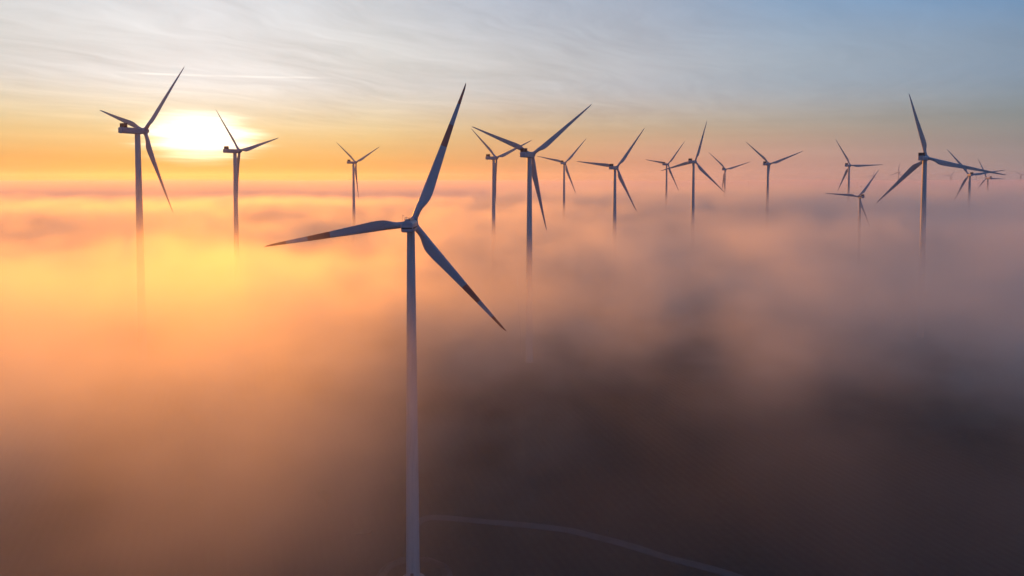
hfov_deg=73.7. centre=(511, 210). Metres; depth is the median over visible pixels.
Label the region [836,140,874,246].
wind turbine
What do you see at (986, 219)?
wind turbine
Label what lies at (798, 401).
ground
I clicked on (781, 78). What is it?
sky
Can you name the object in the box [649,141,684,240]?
wind turbine
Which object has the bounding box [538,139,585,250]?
wind turbine
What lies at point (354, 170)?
wind turbine
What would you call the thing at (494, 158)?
wind turbine
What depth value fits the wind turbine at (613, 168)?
632.02 m
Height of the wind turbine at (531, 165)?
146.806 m
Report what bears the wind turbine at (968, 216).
on the ground
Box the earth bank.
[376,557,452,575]
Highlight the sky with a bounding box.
[0,0,1023,181]
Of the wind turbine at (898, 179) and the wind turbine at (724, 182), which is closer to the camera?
the wind turbine at (724, 182)
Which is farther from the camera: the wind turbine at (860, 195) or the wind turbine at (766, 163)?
the wind turbine at (766, 163)
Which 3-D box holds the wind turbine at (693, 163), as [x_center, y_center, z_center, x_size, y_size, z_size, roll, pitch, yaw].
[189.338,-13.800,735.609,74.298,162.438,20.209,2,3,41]
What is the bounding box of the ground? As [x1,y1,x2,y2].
[0,181,1023,575]
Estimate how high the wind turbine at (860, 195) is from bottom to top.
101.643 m
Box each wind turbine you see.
[100,67,183,359]
[216,110,277,303]
[265,83,505,575]
[336,142,378,257]
[473,105,590,362]
[473,131,529,283]
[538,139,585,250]
[576,129,643,295]
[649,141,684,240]
[661,122,722,272]
[713,156,748,236]
[746,142,801,258]
[825,171,877,283]
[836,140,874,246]
[878,94,1004,337]
[890,163,901,197]
[949,152,1002,260]
[974,161,1000,233]
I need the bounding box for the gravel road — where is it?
[419,515,742,575]
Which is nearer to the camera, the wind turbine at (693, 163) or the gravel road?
the gravel road
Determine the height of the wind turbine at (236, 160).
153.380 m
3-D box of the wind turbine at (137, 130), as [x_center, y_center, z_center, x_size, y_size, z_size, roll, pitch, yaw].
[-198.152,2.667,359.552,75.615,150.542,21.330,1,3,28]
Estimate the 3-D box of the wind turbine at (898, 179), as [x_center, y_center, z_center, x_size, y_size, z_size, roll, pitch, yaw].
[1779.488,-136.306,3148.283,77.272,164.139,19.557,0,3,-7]
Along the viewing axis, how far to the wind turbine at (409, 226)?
204.04 m

